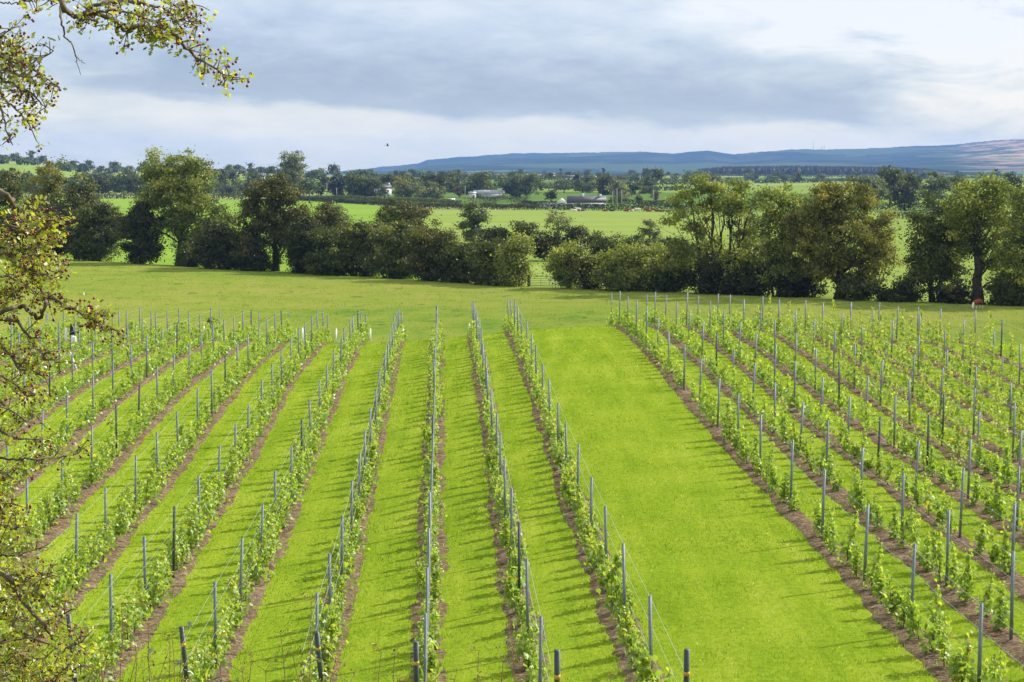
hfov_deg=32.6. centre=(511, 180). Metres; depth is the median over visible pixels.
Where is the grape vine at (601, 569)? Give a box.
[595,554,619,589]
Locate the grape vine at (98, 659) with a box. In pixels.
[80,652,110,681]
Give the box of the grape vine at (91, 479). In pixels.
[81,453,106,487]
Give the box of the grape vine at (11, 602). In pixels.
[8,589,30,646]
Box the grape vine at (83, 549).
[74,536,95,579]
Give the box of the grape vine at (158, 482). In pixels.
[148,471,164,496]
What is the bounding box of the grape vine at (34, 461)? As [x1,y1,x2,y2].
[31,443,45,469]
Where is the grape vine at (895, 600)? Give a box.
[882,569,905,615]
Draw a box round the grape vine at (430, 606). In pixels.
[417,596,439,623]
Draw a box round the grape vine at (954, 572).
[946,541,961,590]
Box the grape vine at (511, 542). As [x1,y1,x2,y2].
[505,527,516,557]
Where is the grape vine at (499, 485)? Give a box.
[491,472,510,506]
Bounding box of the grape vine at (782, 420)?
[775,397,790,438]
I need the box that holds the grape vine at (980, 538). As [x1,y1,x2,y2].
[970,523,990,554]
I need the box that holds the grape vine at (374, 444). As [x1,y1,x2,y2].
[366,434,381,456]
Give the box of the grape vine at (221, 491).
[217,474,227,502]
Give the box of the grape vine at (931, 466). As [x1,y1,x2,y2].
[926,443,938,475]
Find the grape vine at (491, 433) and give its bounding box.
[486,427,494,443]
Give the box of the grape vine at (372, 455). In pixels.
[363,440,379,467]
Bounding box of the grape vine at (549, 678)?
[532,662,553,681]
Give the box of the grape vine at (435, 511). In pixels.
[418,502,442,535]
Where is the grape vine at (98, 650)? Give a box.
[85,634,116,681]
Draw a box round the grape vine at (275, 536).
[264,516,283,544]
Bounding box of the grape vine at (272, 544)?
[249,516,280,565]
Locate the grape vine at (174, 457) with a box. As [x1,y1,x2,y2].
[162,440,181,469]
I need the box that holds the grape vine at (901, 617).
[888,588,919,628]
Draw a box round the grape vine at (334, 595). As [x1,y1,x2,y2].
[326,582,344,614]
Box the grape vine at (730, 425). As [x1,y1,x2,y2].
[720,406,736,443]
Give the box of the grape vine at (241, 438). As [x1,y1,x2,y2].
[231,434,252,465]
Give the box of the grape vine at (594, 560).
[582,535,608,571]
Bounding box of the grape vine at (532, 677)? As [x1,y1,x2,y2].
[524,664,538,681]
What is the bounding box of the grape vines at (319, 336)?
[0,293,1023,463]
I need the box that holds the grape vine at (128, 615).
[117,588,138,645]
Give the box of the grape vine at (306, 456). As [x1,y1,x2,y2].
[298,440,313,469]
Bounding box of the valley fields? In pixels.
[0,162,1023,304]
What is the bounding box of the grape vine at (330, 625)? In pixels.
[311,606,341,654]
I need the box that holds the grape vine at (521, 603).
[513,594,533,626]
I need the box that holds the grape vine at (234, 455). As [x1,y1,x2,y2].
[225,446,241,479]
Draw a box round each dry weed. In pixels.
[28,618,156,681]
[45,635,138,681]
[55,600,171,681]
[60,643,125,681]
[87,622,157,681]
[142,628,208,681]
[144,644,189,681]
[169,621,200,681]
[205,650,238,681]
[219,645,251,681]
[223,655,346,681]
[262,590,335,681]
[287,645,321,681]
[371,643,407,681]
[386,642,456,681]
[466,646,517,681]
[498,649,545,681]
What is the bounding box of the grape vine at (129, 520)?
[110,490,132,532]
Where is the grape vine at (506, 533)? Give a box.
[499,516,509,550]
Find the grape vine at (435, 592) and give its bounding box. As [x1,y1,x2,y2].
[429,580,443,609]
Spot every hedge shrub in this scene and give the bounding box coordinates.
[0,203,32,255]
[7,202,77,258]
[56,197,125,261]
[108,196,170,263]
[172,242,204,266]
[173,217,247,269]
[228,238,285,271]
[276,214,325,273]
[290,221,362,275]
[304,199,356,240]
[336,217,388,276]
[355,215,416,278]
[396,214,465,281]
[427,233,483,282]
[454,231,504,285]
[464,223,511,252]
[482,229,543,286]
[500,218,549,257]
[528,229,559,260]
[537,237,591,288]
[554,224,591,255]
[564,254,602,289]
[579,235,672,291]
[584,229,630,257]
[619,235,657,248]
[642,249,698,292]
[655,234,702,259]
[679,249,753,294]
[714,254,774,295]
[761,247,834,297]
[828,266,891,301]
[866,276,929,302]
[924,278,980,303]
[976,262,1023,305]
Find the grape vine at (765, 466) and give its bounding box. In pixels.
[759,437,775,479]
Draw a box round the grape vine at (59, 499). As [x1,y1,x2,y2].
[50,480,69,517]
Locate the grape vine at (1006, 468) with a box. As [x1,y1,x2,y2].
[999,440,1016,486]
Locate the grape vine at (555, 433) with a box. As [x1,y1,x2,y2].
[547,424,563,444]
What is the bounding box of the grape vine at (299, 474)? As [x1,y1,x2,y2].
[287,460,307,491]
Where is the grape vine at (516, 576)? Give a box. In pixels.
[504,566,529,598]
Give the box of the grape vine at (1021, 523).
[1015,499,1023,536]
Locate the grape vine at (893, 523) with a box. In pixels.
[887,502,900,538]
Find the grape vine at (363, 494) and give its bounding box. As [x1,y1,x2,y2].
[357,484,369,504]
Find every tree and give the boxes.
[0,0,254,681]
[0,154,12,163]
[0,167,30,212]
[9,152,21,161]
[17,157,32,164]
[18,170,33,178]
[19,154,71,210]
[21,177,43,193]
[26,150,37,164]
[37,154,46,164]
[44,171,105,259]
[57,163,76,171]
[67,159,78,170]
[75,163,94,173]
[82,170,103,179]
[85,160,94,168]
[87,174,111,193]
[97,165,104,171]
[100,172,114,179]
[103,167,112,173]
[105,173,143,197]
[107,161,121,169]
[110,165,124,172]
[119,168,139,191]
[124,165,134,172]
[127,145,243,263]
[136,161,148,170]
[199,176,214,193]
[210,179,241,196]
[215,168,232,175]
[215,172,228,186]
[223,164,236,174]
[224,170,317,270]
[227,171,239,190]
[229,177,244,195]
[232,164,244,172]
[239,176,260,192]
[244,162,254,174]
[245,170,264,179]
[246,168,256,173]
[256,166,267,172]
[264,166,278,174]
[274,150,310,188]
[293,177,324,202]
[305,169,321,178]
[314,175,327,195]
[317,168,326,175]
[317,174,329,186]
[325,176,346,197]
[326,162,343,175]
[333,172,342,177]
[336,172,352,183]
[343,172,386,198]
[345,169,371,177]
[365,172,380,177]
[369,196,436,232]
[377,185,388,199]
[378,174,403,186]
[390,172,412,192]
[392,183,413,197]
[397,170,409,177]
[397,176,420,189]
[407,169,418,175]
[411,180,446,198]
[415,170,425,178]
[417,172,451,193]
[442,171,459,177]
[444,172,461,192]
[449,169,466,173]
[451,197,495,246]
[453,172,473,185]
[453,183,463,196]
[459,170,495,194]
[493,173,508,187]
[499,170,541,197]
[534,178,545,188]
[541,207,575,248]
[543,188,557,202]
[552,178,571,192]
[563,171,575,174]
[571,178,595,192]
[573,174,581,187]
[580,175,594,183]
[581,168,592,176]
[590,171,616,186]
[596,174,613,194]
[604,179,633,201]
[613,174,628,184]
[627,182,641,194]
[628,170,636,174]
[633,173,639,181]
[633,193,642,201]
[637,185,661,193]
[640,176,653,189]
[641,166,651,176]
[641,180,655,187]
[646,166,665,184]
[649,191,660,200]
[652,169,754,291]
[692,170,706,175]
[707,173,719,180]
[707,177,770,294]
[738,181,807,296]
[742,173,753,178]
[743,167,752,174]
[751,174,760,180]
[764,175,780,182]
[770,171,783,178]
[770,175,907,299]
[780,175,792,179]
[794,171,803,182]
[815,173,826,178]
[844,174,892,207]
[855,170,862,175]
[873,165,906,208]
[884,190,975,301]
[885,179,922,210]
[901,171,925,191]
[915,170,929,178]
[917,174,954,208]
[926,171,940,179]
[933,170,1022,304]
[949,173,967,194]
[955,172,967,176]
[987,182,1023,305]
[993,168,1002,176]
[1000,172,1023,207]
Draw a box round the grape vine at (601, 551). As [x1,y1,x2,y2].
[593,542,612,578]
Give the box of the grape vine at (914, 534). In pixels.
[904,511,923,556]
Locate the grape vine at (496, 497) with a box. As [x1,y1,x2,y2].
[491,484,516,516]
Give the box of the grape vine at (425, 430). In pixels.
[420,421,430,443]
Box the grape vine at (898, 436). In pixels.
[893,420,907,451]
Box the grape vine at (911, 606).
[899,585,926,640]
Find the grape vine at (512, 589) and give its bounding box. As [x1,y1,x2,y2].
[501,571,521,611]
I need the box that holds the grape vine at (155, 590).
[138,554,168,608]
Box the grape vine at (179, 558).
[163,530,189,570]
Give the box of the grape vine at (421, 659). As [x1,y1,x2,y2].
[408,639,440,672]
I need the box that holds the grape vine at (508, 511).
[494,493,519,532]
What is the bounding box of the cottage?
[562,175,574,179]
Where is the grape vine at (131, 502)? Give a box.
[124,486,143,525]
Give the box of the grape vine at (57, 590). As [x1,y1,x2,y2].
[42,560,75,610]
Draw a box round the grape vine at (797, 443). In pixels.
[786,416,804,456]
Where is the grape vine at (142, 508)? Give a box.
[116,484,143,518]
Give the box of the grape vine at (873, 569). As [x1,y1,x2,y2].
[861,537,890,590]
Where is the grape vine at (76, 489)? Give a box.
[68,469,85,501]
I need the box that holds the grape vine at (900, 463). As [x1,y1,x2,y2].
[892,460,904,491]
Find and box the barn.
[473,190,504,197]
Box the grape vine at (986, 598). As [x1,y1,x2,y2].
[973,569,995,615]
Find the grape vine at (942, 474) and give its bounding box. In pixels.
[937,460,948,483]
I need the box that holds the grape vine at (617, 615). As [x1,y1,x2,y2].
[609,582,633,625]
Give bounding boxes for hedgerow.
[421,186,500,192]
[506,176,573,180]
[513,174,619,176]
[533,184,586,190]
[594,185,676,190]
[630,184,691,189]
[631,174,747,179]
[633,174,742,175]
[652,180,719,184]
[664,178,738,183]
[720,178,808,180]
[752,177,845,182]
[761,174,876,176]
[899,176,1023,178]
[916,173,1022,175]
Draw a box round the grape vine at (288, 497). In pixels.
[277,473,295,511]
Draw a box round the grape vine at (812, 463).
[808,447,817,469]
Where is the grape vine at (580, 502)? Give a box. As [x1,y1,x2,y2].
[573,492,587,523]
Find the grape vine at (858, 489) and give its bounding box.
[847,473,869,512]
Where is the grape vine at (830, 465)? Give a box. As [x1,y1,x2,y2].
[822,453,836,482]
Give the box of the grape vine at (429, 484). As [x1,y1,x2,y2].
[422,477,440,493]
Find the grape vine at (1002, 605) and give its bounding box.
[988,581,1009,629]
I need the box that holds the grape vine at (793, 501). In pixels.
[786,486,799,511]
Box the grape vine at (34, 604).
[9,589,48,631]
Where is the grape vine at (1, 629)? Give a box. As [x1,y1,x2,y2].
[0,622,10,671]
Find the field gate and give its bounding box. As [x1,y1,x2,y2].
[530,276,559,285]
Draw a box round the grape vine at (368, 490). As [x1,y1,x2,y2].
[357,479,371,497]
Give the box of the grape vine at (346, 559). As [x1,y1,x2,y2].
[336,546,355,579]
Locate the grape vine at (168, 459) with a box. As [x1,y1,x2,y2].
[163,441,176,474]
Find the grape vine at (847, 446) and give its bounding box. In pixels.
[841,422,851,452]
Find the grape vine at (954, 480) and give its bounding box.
[943,452,965,489]
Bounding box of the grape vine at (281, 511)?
[277,498,290,527]
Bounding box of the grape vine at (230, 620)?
[225,599,239,642]
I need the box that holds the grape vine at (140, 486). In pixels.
[136,478,148,510]
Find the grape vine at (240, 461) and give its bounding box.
[225,444,245,473]
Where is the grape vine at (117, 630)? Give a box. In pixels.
[104,597,134,659]
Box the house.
[371,183,391,197]
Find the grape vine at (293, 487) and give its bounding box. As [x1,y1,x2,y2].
[280,473,303,503]
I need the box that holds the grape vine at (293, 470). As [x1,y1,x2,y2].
[285,461,302,497]
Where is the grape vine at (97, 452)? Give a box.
[88,451,103,478]
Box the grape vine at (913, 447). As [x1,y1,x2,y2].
[905,425,924,463]
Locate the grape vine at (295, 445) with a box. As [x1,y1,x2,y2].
[287,439,312,474]
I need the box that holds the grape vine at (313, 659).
[303,651,323,681]
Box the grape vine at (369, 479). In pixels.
[355,462,376,490]
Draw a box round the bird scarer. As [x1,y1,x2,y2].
[65,321,75,349]
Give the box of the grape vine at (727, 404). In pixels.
[720,398,733,435]
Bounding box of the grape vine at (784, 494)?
[772,470,796,502]
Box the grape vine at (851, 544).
[836,505,860,566]
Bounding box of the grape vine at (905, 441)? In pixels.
[897,429,913,457]
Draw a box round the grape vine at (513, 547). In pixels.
[507,535,524,563]
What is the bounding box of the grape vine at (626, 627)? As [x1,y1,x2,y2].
[615,602,646,651]
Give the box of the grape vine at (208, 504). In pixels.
[200,474,221,525]
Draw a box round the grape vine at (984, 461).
[980,451,993,473]
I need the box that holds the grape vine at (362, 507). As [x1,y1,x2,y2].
[349,493,367,519]
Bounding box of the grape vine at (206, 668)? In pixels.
[187,636,214,681]
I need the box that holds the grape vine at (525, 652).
[506,613,546,667]
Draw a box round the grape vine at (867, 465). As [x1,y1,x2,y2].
[859,451,875,469]
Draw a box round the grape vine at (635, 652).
[624,623,646,669]
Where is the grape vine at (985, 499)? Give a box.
[979,482,1000,513]
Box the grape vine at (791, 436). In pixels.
[787,423,799,450]
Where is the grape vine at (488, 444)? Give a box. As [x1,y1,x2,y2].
[484,433,502,452]
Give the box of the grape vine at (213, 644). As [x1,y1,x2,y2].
[205,619,228,665]
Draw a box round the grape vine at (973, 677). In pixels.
[965,658,992,681]
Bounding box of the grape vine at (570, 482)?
[561,467,575,501]
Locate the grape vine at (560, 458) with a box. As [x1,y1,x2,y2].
[556,448,574,469]
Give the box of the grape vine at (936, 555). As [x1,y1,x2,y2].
[925,523,949,582]
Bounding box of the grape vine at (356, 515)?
[353,500,363,531]
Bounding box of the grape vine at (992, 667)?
[988,650,1008,681]
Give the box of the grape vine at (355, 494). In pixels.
[348,488,367,511]
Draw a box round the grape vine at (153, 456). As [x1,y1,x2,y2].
[147,441,171,479]
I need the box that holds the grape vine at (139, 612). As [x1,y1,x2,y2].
[121,591,144,633]
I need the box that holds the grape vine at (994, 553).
[986,526,1005,564]
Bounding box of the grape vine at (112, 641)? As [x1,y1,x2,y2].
[92,633,123,673]
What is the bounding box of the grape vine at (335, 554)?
[321,541,354,589]
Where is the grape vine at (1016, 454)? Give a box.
[1013,412,1023,460]
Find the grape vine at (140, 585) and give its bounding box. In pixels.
[131,578,155,620]
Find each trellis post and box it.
[6,440,8,491]
[10,324,11,347]
[18,333,19,371]
[23,375,25,424]
[25,479,28,548]
[35,548,38,612]
[41,411,43,463]
[48,362,50,408]
[61,457,62,514]
[66,393,67,440]
[71,349,72,381]
[74,513,77,589]
[90,426,92,483]
[92,342,93,369]
[92,374,93,417]
[104,487,106,554]
[109,574,112,651]
[111,330,112,368]
[112,358,113,402]
[115,405,117,456]
[130,345,131,378]
[134,455,136,503]
[138,385,139,423]
[141,318,142,353]
[143,536,146,609]
[146,336,147,376]
[156,366,157,404]
[156,432,158,471]
[161,329,162,362]
[172,354,174,393]
[172,506,175,577]
[176,322,177,357]
[176,411,178,460]
[188,344,189,378]
[196,388,198,434]
[197,476,199,533]
[211,370,212,415]
[212,324,213,356]
[213,581,217,663]
[218,446,220,488]
[223,320,224,342]
[224,355,225,391]
[233,317,234,347]
[234,424,236,457]
[236,342,237,381]
[239,538,243,616]
[242,311,243,335]
[247,334,248,371]
[247,404,248,452]
[260,379,262,417]
[260,504,263,551]
[266,318,267,350]
[271,364,272,408]
[274,313,275,347]
[274,471,276,533]
[280,349,281,390]
[290,337,291,361]
[290,447,292,492]
[300,420,302,453]
[304,324,305,357]
[308,399,310,432]
[315,592,318,672]
[319,380,320,412]
[326,366,327,394]
[328,553,331,614]
[332,350,334,391]
[340,337,342,370]
[340,515,343,582]
[349,319,350,343]
[350,480,352,535]
[358,453,360,498]
[363,431,365,478]
[369,408,371,448]
[375,388,376,437]
[378,370,379,408]
[383,353,385,386]
[386,343,388,378]
[389,333,390,356]
[423,613,427,681]
[425,567,428,638]
[427,528,430,590]
[428,492,431,550]
[430,462,432,511]
[431,414,433,433]
[431,434,433,473]
[433,374,434,392]
[433,393,434,438]
[434,345,435,368]
[476,312,477,341]
[480,328,481,354]
[482,343,483,378]
[485,356,486,388]
[486,368,488,409]
[490,389,492,437]
[495,413,497,450]
[499,432,501,475]
[503,459,505,518]
[507,299,508,320]
[510,488,512,548]
[517,306,518,331]
[517,522,520,602]
[525,321,527,351]
[525,558,529,637]
[535,345,536,389]
[538,615,542,681]
[542,364,543,402]
[548,379,550,413]
[557,402,558,441]
[564,423,567,467]
[576,444,579,498]
[589,477,592,528]
[604,506,607,581]
[618,291,620,324]
[621,543,625,623]
[635,300,637,334]
[646,308,647,344]
[648,595,652,676]
[654,292,655,323]
[656,318,658,359]
[668,332,669,365]
[675,302,677,327]
[683,344,685,389]
[686,293,687,325]
[688,311,690,346]
[698,359,701,406]
[701,322,703,354]
[709,301,710,329]
[715,333,717,369]
[716,378,720,427]
[722,311,724,346]
[737,393,738,450]
[738,322,740,359]
[743,299,744,331]
[751,363,755,409]
[755,334,756,373]
[759,310,761,334]
[759,415,761,473]
[773,345,776,389]
[773,382,775,431]
[774,320,775,357]
[777,299,779,334]
[789,440,793,506]
[793,361,795,407]
[795,333,796,360]
[799,402,803,453]
[812,319,814,357]
[814,348,816,389]
[819,377,823,422]
[820,469,825,540]
[821,303,823,338]
[826,420,828,467]
[832,331,835,372]
[838,362,839,404]
[840,313,842,350]
[847,397,850,451]
[850,302,851,334]
[853,343,855,387]
[860,325,862,364]
[860,448,863,485]
[862,504,869,584]
[865,377,868,420]
[871,310,872,346]
[876,416,881,474]
[877,302,879,332]
[879,360,883,405]
[891,320,893,357]
[893,395,896,447]
[896,306,898,337]
[900,472,904,543]
[908,379,910,424]
[908,543,916,630]
[911,355,914,397]
[913,440,919,501]
[917,308,918,330]
[917,335,919,374]
[926,414,929,471]
[939,368,943,414]
[941,394,944,445]
[944,330,945,352]
[945,350,947,384]
[945,509,950,585]
[958,468,964,537]
[962,320,964,356]
[967,439,971,498]
[969,342,971,381]
[973,388,975,434]
[974,310,975,342]
[975,366,976,408]
[976,412,980,467]
[977,602,983,681]
[991,331,994,369]
[1000,320,1002,355]
[1000,359,1002,397]
[1009,383,1011,427]
[1009,551,1014,639]
[1010,502,1016,574]
[1012,403,1015,457]
[1015,466,1019,530]
[1018,344,1020,384]
[1019,430,1022,479]
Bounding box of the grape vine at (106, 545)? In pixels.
[94,520,114,559]
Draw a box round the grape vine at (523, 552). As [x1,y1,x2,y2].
[506,538,529,576]
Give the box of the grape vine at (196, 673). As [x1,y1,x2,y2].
[187,653,203,681]
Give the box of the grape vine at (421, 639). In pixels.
[412,626,435,658]
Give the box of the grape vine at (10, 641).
[2,623,18,659]
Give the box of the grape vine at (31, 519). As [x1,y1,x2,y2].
[22,506,43,546]
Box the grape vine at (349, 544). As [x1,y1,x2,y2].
[333,531,361,568]
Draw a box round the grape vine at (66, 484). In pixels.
[60,468,80,510]
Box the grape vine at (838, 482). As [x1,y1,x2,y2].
[828,466,845,491]
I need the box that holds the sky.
[0,0,1023,172]
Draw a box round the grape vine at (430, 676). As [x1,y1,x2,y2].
[421,668,440,681]
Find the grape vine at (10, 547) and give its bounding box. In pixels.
[5,524,16,564]
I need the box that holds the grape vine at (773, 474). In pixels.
[764,448,781,494]
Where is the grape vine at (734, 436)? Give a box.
[730,419,742,449]
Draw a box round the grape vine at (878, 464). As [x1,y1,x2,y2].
[872,452,885,477]
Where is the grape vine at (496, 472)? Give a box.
[489,461,508,485]
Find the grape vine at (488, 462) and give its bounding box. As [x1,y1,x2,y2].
[483,448,494,472]
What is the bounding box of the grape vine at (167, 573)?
[160,546,175,589]
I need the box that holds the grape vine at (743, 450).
[731,425,752,462]
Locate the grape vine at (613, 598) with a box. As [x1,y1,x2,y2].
[600,574,632,614]
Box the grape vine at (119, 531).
[112,500,135,541]
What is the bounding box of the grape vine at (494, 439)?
[490,431,504,454]
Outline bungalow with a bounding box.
[540,193,606,208]
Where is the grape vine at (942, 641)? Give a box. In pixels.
[931,612,955,667]
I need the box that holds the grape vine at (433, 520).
[421,509,440,543]
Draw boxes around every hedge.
[66,192,244,199]
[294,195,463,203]
[419,202,762,211]
[420,202,537,207]
[477,195,530,202]
[521,200,556,203]
[607,198,683,206]
[851,203,957,210]
[875,210,940,218]
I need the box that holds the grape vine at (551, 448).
[548,434,569,459]
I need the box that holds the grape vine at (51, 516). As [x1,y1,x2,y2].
[39,488,62,525]
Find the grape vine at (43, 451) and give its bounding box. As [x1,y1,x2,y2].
[32,443,49,462]
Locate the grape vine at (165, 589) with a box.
[148,558,172,600]
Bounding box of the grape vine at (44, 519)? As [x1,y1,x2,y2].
[34,498,53,533]
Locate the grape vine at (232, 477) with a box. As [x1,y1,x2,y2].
[222,456,241,487]
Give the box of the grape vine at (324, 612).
[310,593,348,643]
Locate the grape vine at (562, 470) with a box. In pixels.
[560,458,575,482]
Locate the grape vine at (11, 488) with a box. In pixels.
[3,463,19,490]
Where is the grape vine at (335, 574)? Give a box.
[331,565,346,599]
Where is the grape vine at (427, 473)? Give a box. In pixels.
[421,455,440,486]
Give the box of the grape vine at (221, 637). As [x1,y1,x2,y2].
[192,621,229,678]
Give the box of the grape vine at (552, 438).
[546,430,556,447]
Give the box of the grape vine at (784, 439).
[778,421,789,443]
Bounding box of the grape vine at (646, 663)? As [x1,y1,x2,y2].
[634,648,662,681]
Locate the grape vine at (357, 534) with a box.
[339,517,369,551]
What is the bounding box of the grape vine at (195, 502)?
[183,496,210,540]
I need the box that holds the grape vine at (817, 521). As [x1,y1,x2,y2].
[812,499,825,537]
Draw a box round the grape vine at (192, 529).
[176,506,205,554]
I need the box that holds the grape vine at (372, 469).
[352,457,377,483]
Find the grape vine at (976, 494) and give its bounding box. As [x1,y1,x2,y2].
[969,473,982,504]
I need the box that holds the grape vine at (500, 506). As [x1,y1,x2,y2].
[496,490,509,520]
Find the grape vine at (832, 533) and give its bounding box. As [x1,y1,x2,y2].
[825,506,843,554]
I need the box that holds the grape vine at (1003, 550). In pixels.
[996,526,1016,573]
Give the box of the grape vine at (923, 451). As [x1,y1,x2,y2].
[918,436,928,470]
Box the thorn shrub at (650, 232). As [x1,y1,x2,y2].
[627,218,663,245]
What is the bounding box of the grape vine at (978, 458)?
[973,432,984,467]
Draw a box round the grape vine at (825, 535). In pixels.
[818,521,836,546]
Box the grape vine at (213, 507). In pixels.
[204,480,220,517]
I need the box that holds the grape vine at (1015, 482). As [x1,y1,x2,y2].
[1010,466,1023,493]
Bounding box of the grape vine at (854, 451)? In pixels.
[849,434,861,458]
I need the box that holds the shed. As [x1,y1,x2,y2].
[468,192,475,198]
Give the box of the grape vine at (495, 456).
[485,446,510,485]
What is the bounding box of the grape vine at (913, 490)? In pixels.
[908,469,926,506]
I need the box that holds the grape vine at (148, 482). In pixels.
[137,467,159,502]
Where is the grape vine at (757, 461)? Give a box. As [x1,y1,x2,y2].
[753,447,763,475]
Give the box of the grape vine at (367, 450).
[361,442,376,464]
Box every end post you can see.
[66,613,76,681]
[179,626,193,681]
[314,631,327,681]
[413,641,418,681]
[554,649,559,681]
[683,648,689,681]
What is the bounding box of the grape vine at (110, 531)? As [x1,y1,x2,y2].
[100,518,118,549]
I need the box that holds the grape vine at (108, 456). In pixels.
[104,443,112,467]
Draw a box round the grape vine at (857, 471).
[843,466,859,506]
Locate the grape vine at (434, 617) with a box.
[409,602,445,650]
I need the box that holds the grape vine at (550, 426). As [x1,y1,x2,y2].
[542,416,556,438]
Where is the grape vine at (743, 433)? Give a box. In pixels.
[735,425,749,456]
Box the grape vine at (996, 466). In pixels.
[991,452,1001,479]
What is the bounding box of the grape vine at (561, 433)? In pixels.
[548,426,567,450]
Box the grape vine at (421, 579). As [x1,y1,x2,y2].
[415,561,431,598]
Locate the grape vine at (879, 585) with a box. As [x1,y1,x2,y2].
[871,562,888,603]
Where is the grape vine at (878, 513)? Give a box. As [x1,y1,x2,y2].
[871,492,887,529]
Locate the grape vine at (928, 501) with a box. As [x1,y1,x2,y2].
[922,475,937,514]
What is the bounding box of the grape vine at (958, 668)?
[945,630,974,681]
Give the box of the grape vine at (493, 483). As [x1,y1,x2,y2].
[489,473,509,496]
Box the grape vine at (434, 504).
[421,487,446,516]
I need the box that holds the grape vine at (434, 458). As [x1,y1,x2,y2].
[429,452,439,468]
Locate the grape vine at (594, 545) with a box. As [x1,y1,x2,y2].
[586,533,599,559]
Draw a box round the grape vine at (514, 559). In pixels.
[505,546,531,588]
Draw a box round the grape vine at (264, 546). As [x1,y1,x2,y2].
[249,533,274,574]
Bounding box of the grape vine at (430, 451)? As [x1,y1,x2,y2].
[426,440,437,460]
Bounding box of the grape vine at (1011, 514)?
[1002,487,1020,529]
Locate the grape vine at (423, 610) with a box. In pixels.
[419,602,435,632]
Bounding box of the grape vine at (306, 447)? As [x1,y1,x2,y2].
[296,429,315,463]
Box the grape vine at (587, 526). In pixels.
[579,517,601,550]
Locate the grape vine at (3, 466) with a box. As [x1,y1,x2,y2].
[0,459,10,494]
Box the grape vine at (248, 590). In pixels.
[242,567,254,605]
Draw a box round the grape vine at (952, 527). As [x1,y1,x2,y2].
[940,496,957,533]
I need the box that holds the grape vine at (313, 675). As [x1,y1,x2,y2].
[293,655,332,681]
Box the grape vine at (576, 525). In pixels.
[571,502,598,532]
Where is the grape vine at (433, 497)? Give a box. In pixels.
[420,487,442,508]
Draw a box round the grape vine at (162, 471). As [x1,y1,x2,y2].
[153,459,173,489]
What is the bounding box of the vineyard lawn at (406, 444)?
[0,326,1023,681]
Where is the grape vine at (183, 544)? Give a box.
[175,523,192,561]
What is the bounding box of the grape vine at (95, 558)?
[79,532,106,569]
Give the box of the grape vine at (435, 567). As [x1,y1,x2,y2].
[415,547,443,587]
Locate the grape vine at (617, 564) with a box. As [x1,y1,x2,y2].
[596,550,630,601]
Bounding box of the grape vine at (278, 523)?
[269,498,285,538]
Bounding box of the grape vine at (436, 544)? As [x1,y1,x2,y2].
[420,527,439,550]
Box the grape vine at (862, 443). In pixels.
[855,425,869,462]
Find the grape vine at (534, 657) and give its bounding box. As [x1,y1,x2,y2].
[523,642,550,679]
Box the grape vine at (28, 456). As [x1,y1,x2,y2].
[17,441,33,474]
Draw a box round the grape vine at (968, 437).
[961,421,975,461]
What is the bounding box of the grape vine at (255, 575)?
[238,540,269,584]
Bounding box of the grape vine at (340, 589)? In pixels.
[334,575,347,607]
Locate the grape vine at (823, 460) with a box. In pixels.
[812,432,835,475]
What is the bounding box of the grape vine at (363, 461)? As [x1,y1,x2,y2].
[357,453,374,475]
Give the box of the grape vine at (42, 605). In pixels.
[34,586,55,619]
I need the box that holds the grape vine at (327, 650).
[311,631,336,671]
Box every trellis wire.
[5,335,233,541]
[7,329,284,628]
[19,311,256,492]
[33,323,238,498]
[44,312,290,549]
[46,325,274,568]
[68,312,322,637]
[72,324,315,656]
[81,381,278,670]
[180,320,351,647]
[181,320,359,670]
[192,332,356,676]
[302,319,400,678]
[303,314,396,648]
[310,330,397,676]
[426,326,436,640]
[426,370,435,666]
[427,384,435,662]
[474,312,548,680]
[477,332,542,679]
[480,325,550,663]
[510,300,683,668]
[516,324,663,681]
[524,330,676,681]
[613,303,1020,663]
[613,312,1007,681]
[624,295,1022,637]
[653,302,1021,585]
[679,306,1022,562]
[681,312,1022,551]
[685,303,1023,530]
[685,331,1022,611]
[686,294,1022,509]
[716,314,1021,505]
[717,296,1015,465]
[739,309,1021,486]
[765,298,1021,436]
[795,301,1023,411]
[796,309,1012,420]
[808,328,1016,449]
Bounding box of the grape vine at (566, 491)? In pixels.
[560,475,575,507]
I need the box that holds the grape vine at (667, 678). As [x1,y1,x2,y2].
[647,667,675,681]
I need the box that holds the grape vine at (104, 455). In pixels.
[93,439,111,472]
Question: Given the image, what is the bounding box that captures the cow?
[972,299,982,308]
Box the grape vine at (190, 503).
[181,494,211,532]
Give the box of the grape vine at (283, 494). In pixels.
[273,474,293,519]
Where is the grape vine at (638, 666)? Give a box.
[632,641,657,681]
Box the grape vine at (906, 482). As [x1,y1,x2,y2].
[897,463,913,499]
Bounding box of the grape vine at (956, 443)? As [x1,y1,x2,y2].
[950,415,966,456]
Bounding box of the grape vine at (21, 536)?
[8,512,34,555]
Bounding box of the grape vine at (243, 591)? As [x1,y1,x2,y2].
[222,577,255,616]
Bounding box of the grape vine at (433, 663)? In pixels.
[419,642,442,681]
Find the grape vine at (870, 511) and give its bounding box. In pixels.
[863,495,880,520]
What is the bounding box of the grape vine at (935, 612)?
[918,578,948,652]
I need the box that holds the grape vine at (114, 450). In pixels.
[103,433,121,460]
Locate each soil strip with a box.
[0,338,110,383]
[0,338,143,406]
[0,338,190,453]
[0,339,80,366]
[0,339,221,504]
[0,340,255,591]
[0,341,293,681]
[92,342,328,681]
[205,342,365,681]
[298,340,405,681]
[407,338,450,681]
[466,335,548,681]
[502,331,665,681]
[608,324,968,681]
[647,324,1023,670]
[681,325,1023,603]
[714,327,1023,547]
[753,329,1023,500]
[791,331,1023,470]
[831,334,1023,440]
[867,336,1023,414]
[915,339,1023,389]
[952,341,1023,370]
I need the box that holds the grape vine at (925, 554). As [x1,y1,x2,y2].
[916,531,934,571]

